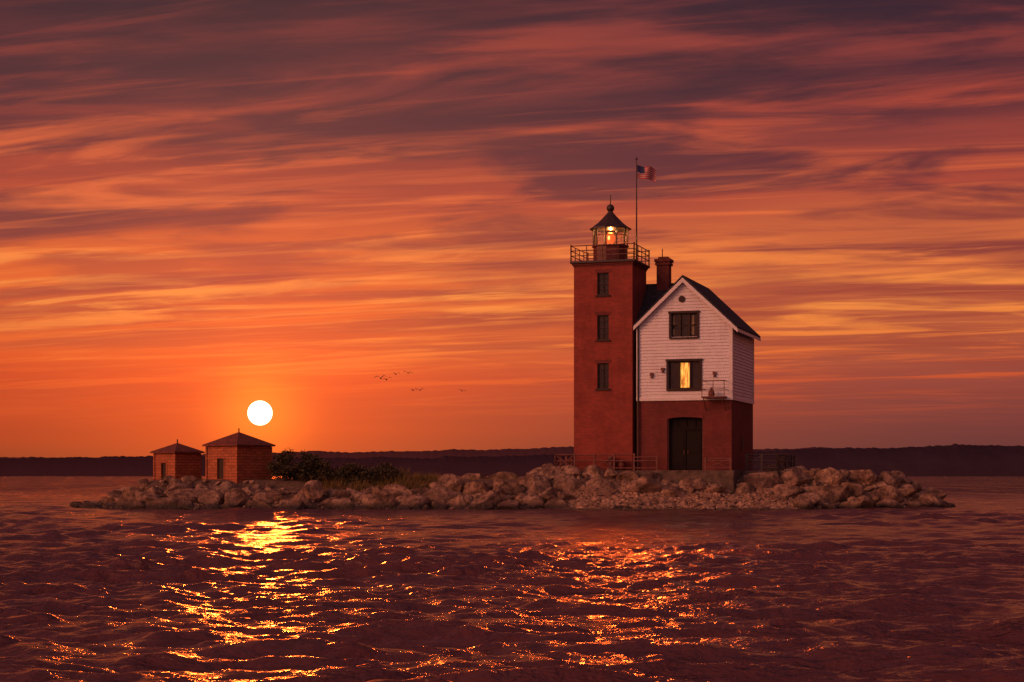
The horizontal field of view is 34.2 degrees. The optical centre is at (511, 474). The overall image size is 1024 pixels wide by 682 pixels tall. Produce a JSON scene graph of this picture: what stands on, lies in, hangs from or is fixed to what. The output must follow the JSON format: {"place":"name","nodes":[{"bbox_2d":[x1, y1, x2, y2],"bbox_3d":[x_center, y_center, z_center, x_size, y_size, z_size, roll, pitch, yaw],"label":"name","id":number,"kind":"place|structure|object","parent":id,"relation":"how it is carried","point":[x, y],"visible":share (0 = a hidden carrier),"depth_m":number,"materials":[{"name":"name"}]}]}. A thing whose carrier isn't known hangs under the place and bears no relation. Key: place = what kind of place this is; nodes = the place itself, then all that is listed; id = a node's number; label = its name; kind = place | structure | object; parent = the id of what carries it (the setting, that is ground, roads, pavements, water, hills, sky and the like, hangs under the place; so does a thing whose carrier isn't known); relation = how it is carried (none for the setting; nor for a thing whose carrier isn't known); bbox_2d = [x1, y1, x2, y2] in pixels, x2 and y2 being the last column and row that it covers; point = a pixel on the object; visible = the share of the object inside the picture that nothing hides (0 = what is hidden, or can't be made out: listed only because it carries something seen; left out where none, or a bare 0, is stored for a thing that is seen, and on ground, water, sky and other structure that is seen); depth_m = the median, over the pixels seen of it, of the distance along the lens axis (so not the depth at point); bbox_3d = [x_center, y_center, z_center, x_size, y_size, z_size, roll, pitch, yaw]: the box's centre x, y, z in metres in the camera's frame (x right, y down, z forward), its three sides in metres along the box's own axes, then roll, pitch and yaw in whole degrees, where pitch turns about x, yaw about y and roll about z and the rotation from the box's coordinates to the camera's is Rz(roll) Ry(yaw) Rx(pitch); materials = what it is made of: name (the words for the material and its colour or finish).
{"place":"outdoors","nodes":[
{"label":"outdoors","id":0,"kind":"place"},
{"bbox_2d":[0,446,893,458],"bbox_3d":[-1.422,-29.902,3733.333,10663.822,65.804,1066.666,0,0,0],"label":"hills","id":1,"kind":"structure","parent":0,"point":[476,453],"depth_m":3285.09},
{"bbox_2d":[0,476,1023,681],"bbox_3d":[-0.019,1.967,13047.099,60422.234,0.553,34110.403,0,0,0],"label":"water","id":2,"kind":"structure","parent":0,"point":[906,594],"depth_m":27.94,"materials":[{"name":"liquid"}]},
{"bbox_2d":[0,444,1023,475],"bbox_3d":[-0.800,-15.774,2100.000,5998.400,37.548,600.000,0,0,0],"label":"hills","id":3,"kind":"structure","parent":0,"point":[967,460],"depth_m":1818.89,"materials":[{"name":"brown plant"}]},
{"bbox_2d":[0,0,1023,457],"label":"sky","id":4,"kind":"structure","parent":0,"point":[218,218],"materials":[{"name":"orange"}]},
{"bbox_2d":[138,476,917,509],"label":"island ground","id":5,"kind":"structure","parent":0,"point":[293,485],"depth_m":99.23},
{"bbox_2d":[150,439,204,479],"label":"shed","id":6,"kind":"structure","parent":5,"relation":"on","point":[177,460],"depth_m":102.03,"materials":[{"name":"red brick"}]},
{"bbox_2d":[163,463,165,476],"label":"door","id":7,"kind":"structure","parent":6,"relation":"in","point":[164,464],"depth_m":102.02,"materials":[{"name":"brown wood"}]},
{"bbox_2d":[202,428,275,482],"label":"shed","id":8,"kind":"structure","parent":5,"relation":"on","point":[238,456],"depth_m":100.41,"materials":[{"name":"red brick"}]},
{"bbox_2d":[219,458,223,478],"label":"door","id":9,"kind":"structure","parent":8,"relation":"in","point":[221,460],"depth_m":100.42,"materials":[{"name":"brown wood"}]},
{"bbox_2d":[264,447,336,482],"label":"shrub","id":10,"kind":"object","parent":5,"relation":"on","point":[314,467],"visible":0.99,"depth_m":99.41,"materials":[{"name":"green plant"}]},
{"bbox_2d":[331,462,376,483],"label":"shrub","id":11,"kind":"object","parent":5,"relation":"on","point":[355,469],"visible":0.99,"depth_m":99.05,"materials":[{"name":"green plant"}]},
{"bbox_2d":[368,461,408,482],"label":"shrub","id":12,"kind":"object","parent":5,"relation":"on","point":[385,468],"visible":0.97,"depth_m":99.34,"materials":[{"name":"green plant"}]},
{"bbox_2d":[156,465,843,490],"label":"grass","id":13,"kind":"structure","parent":5,"relation":"on","point":[416,478],"depth_m":99.04,"materials":[{"name":"plant"}]},
{"bbox_2d":[81,476,923,509],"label":"shore pebbles","id":14,"kind":"object","parent":5,"relation":"on","point":[748,500],"visible":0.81,"depth_m":95.43,"materials":[{"name":"grey stone"}]},
{"bbox_2d":[70,463,955,509],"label":"shore boulders","id":15,"kind":"object","parent":5,"relation":"on","point":[444,490],"visible":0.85,"depth_m":96.83,"materials":[{"name":"stone"}]},
{"bbox_2d":[580,470,780,490],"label":"stone platform","id":16,"kind":"structure","parent":5,"relation":"on","point":[727,479],"depth_m":97.79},
{"bbox_2d":[554,453,634,469],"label":"front railing","id":17,"kind":"object","parent":16,"relation":"on","point":[571,460],"visible":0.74,"depth_m":99.83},
{"bbox_2d":[574,265,645,470],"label":"tower walls","id":18,"kind":"structure","parent":16,"relation":"on","point":[605,421],"depth_m":100.42,"materials":[{"name":"red brick"}]},
{"bbox_2d":[595,363,609,390],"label":"tower window frame","id":19,"kind":"object","parent":18,"relation":"in","point":[603,382],"visible":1,"depth_m":100.49,"materials":[{"name":"brown wood"}]},
{"bbox_2d":[599,364,607,387],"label":"tower window glass","id":20,"kind":"object","parent":19,"relation":"in","point":[601,374],"visible":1,"depth_m":100.61,"materials":[{"name":"black glass"}]},
{"bbox_2d":[595,273,609,296],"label":"tower window frame","id":21,"kind":"object","parent":18,"relation":"in","point":[603,294],"visible":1,"depth_m":100.47,"materials":[{"name":"brown wood"}]},
{"bbox_2d":[599,274,607,293],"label":"tower window glass","id":22,"kind":"object","parent":21,"relation":"in","point":[601,282],"visible":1,"depth_m":100.61,"materials":[{"name":"black glass"}]},
{"bbox_2d":[595,315,609,341],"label":"tower window frame","id":23,"kind":"object","parent":18,"relation":"in","point":[603,339],"visible":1,"depth_m":100.49,"materials":[{"name":"brown wood"}]},
{"bbox_2d":[599,316,607,338],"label":"tower window glass","id":24,"kind":"object","parent":23,"relation":"in","point":[601,329],"visible":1,"depth_m":100.61,"materials":[{"name":"black glass"}]},
{"bbox_2d":[595,269,610,272],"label":"window lintel","id":25,"kind":"structure","parent":18,"relation":"on","point":[603,271],"depth_m":100.37,"materials":[{"name":"red brick"}]},
{"bbox_2d":[595,311,610,314],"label":"window lintel","id":26,"kind":"structure","parent":18,"relation":"on","point":[603,313],"depth_m":100.37,"materials":[{"name":"red brick"}]},
{"bbox_2d":[595,360,610,362],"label":"window lintel","id":27,"kind":"structure","parent":18,"relation":"on","point":[602,361],"depth_m":100.38,"materials":[{"name":"red brick"}]},
{"bbox_2d":[570,259,649,267],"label":"gallery deck","id":28,"kind":"structure","parent":18,"relation":"on","point":[614,260],"depth_m":100.32,"materials":[{"name":"metal"}]},
{"bbox_2d":[570,242,649,265],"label":"gallery railing","id":29,"kind":"object","parent":28,"relation":"on","point":[587,255],"visible":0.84,"depth_m":100.66,"materials":[{"name":"black metal"}]},
{"bbox_2d":[590,211,630,232],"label":"lantern roof","id":30,"kind":"structure","parent":28,"relation":"on","point":[611,221],"depth_m":101.49,"materials":[{"name":"black metal"}]},
{"bbox_2d":[607,194,613,210],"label":"lantern vent ball","id":31,"kind":"object","parent":30,"relation":"on","point":[610,206],"visible":1,"depth_m":101.89,"materials":[{"name":"black metal"}]},
{"bbox_2d":[607,233,615,243],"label":"fresnel lens","id":32,"kind":"object","parent":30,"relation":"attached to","point":[611,240],"visible":0.72,"depth_m":101.83,"materials":[{"name":"orange glass"}]},
{"bbox_2d":[592,244,628,259],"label":"lantern drum","id":33,"kind":"object","parent":28,"relation":"on","point":[607,257],"visible":0.52,"depth_m":101.22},
{"bbox_2d":[593,227,627,244],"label":"lantern mullions","id":34,"kind":"object","parent":33,"relation":"on","point":[605,236],"visible":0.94,"depth_m":101.41,"materials":[{"name":"black metal"}]},
{"bbox_2d":[594,230,626,244],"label":"lantern glazing","id":35,"kind":"structure","parent":33,"relation":"on","point":[595,237],"depth_m":102.20,"materials":[{"name":"clear glass"}]},
{"bbox_2d":[635,157,655,259],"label":"flagpole","id":36,"kind":"object","parent":28,"relation":"on","point":[642,172],"visible":1,"depth_m":103.11,"materials":[{"name":"metal"}]},
{"bbox_2d":[572,261,647,271],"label":"tower corbel","id":37,"kind":"object","parent":18,"relation":"on","point":[611,264],"visible":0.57,"depth_m":100.43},
{"bbox_2d":[637,326,638,469],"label":"downpipe","id":38,"kind":"object","parent":18,"relation":"attached to","point":[637,395],"visible":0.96,"depth_m":99.81,"materials":[{"name":"metal"}]},
{"bbox_2d":[606,456,625,469],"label":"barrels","id":39,"kind":"object","parent":16,"relation":"on","point":[621,464],"visible":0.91,"depth_m":99.54,"materials":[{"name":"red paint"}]},
{"bbox_2d":[633,456,657,470],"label":"step railing","id":40,"kind":"object","parent":16,"relation":"on","point":[634,461],"visible":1,"depth_m":98.77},
{"bbox_2d":[639,400,752,470],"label":"house brick walls","id":41,"kind":"structure","parent":16,"relation":"on","point":[727,429],"depth_m":99.45,"materials":[{"name":"red brick"}]},
{"bbox_2d":[667,414,702,418],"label":"door arch","id":42,"kind":"structure","parent":41,"relation":"attached to","point":[684,415],"depth_m":99.04,"materials":[{"name":"red brick"}]},
{"bbox_2d":[668,419,702,469],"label":"door frame","id":43,"kind":"object","parent":41,"relation":"attached to","point":[669,444],"visible":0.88,"depth_m":99.48,"materials":[{"name":"brown wood"}]},
{"bbox_2d":[670,417,702,469],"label":"double door","id":44,"kind":"structure","parent":43,"relation":"attached to","point":[685,443],"depth_m":99.37,"materials":[{"name":"paint"}]},
{"bbox_2d":[701,380,726,409],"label":"balcony","id":45,"kind":"structure","parent":41,"relation":"attached to","point":[703,397],"depth_m":97.75,"materials":[{"name":"brown metal"}]},
{"bbox_2d":[708,387,714,395],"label":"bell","id":46,"kind":"object","parent":45,"relation":"on","point":[711,392],"visible":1,"depth_m":97.91,"materials":[{"name":"brown metal"}]},
{"bbox_2d":[741,438,743,449],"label":"side vent","id":47,"kind":"object","parent":41,"relation":"attached to","point":[742,443],"visible":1,"depth_m":101.25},
{"bbox_2d":[704,457,731,470],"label":"step railing","id":48,"kind":"object","parent":16,"relation":"on","point":[711,467],"visible":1,"depth_m":97.38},
{"bbox_2d":[746,453,794,470],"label":"side railing","id":49,"kind":"object","parent":16,"relation":"on","point":[791,460],"visible":0.88,"depth_m":99.19,"materials":[{"name":"metal"}]},
{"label":"house upper walls","id":50,"kind":"object","parent":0,"visible":0},
{"bbox_2d":[666,361,701,390],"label":"window frame","id":51,"kind":"object","parent":50,"relation":"attached to","point":[690,388],"visible":1,"depth_m":99.01,"materials":[{"name":"brown wood"}]},
{"bbox_2d":[670,362,698,387],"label":"window glass","id":52,"kind":"object","parent":51,"relation":"attached to","point":[674,375],"visible":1,"depth_m":99.29,"materials":[{"name":"black glass"}]},
{"bbox_2d":[681,363,688,387],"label":"lit curtain","id":53,"kind":"object","parent":51,"relation":"hanging from","point":[684,375],"visible":1,"depth_m":99.19,"materials":[{"name":"yellow fabric"}]},
{"bbox_2d":[669,313,698,338],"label":"window frame","id":54,"kind":"object","parent":50,"relation":"attached to","point":[689,336],"visible":1,"depth_m":99.06,"materials":[{"name":"brown wood"}]},
{"bbox_2d":[673,315,693,334],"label":"curtain","id":55,"kind":"object","parent":54,"relation":"hanging from","point":[692,322],"visible":1,"depth_m":99.06,"materials":[{"name":"beige fabric"}]},
{"bbox_2d":[673,314,695,335],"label":"window glass","id":56,"kind":"object","parent":54,"relation":"attached to","point":[684,321],"visible":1,"depth_m":99.22,"materials":[{"name":"black glass"}]},
{"bbox_2d":[639,282,752,400],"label":"clapboard siding","id":57,"kind":"object","parent":50,"relation":"attached to","point":[658,346],"visible":0.99,"depth_m":99.26,"materials":[{"name":"white wood"}]},
{"bbox_2d":[678,296,684,301],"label":"gable vent","id":58,"kind":"object","parent":57,"relation":"attached to","point":[681,299],"visible":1,"depth_m":99.04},
{"bbox_2d":[650,368,715,377],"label":"wall lamps","id":59,"kind":"object","parent":57,"relation":"attached to","point":[662,371],"depth_m":99.33,"materials":[{"name":"black metal"}]},
{"bbox_2d":[665,310,702,388],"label":"window casings","id":60,"kind":"object","parent":57,"relation":"attached to","point":[668,360],"depth_m":99.00,"materials":[{"name":"brown wood"}]},
{"bbox_2d":[636,325,753,403],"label":"corner boards","id":61,"kind":"object","parent":57,"relation":"attached to","point":[730,397],"visible":0.94,"depth_m":98.77,"materials":[{"name":"white wood"}]},
{"bbox_2d":[633,275,759,337],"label":"roof","id":62,"kind":"structure","parent":50,"relation":"on","point":[653,296],"depth_m":101.61,"materials":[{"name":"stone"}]},
{"bbox_2d":[654,249,673,289],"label":"chimney","id":63,"kind":"object","parent":62,"relation":"on","point":[663,264],"visible":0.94,"depth_m":102.69,"materials":[{"name":"red brick"}]},
{"bbox_2d":[633,278,760,340],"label":"rake boards","id":64,"kind":"object","parent":62,"relation":"attached to","point":[670,291],"visible":1,"depth_m":98.83,"materials":[{"name":"white wood"}]}
]}

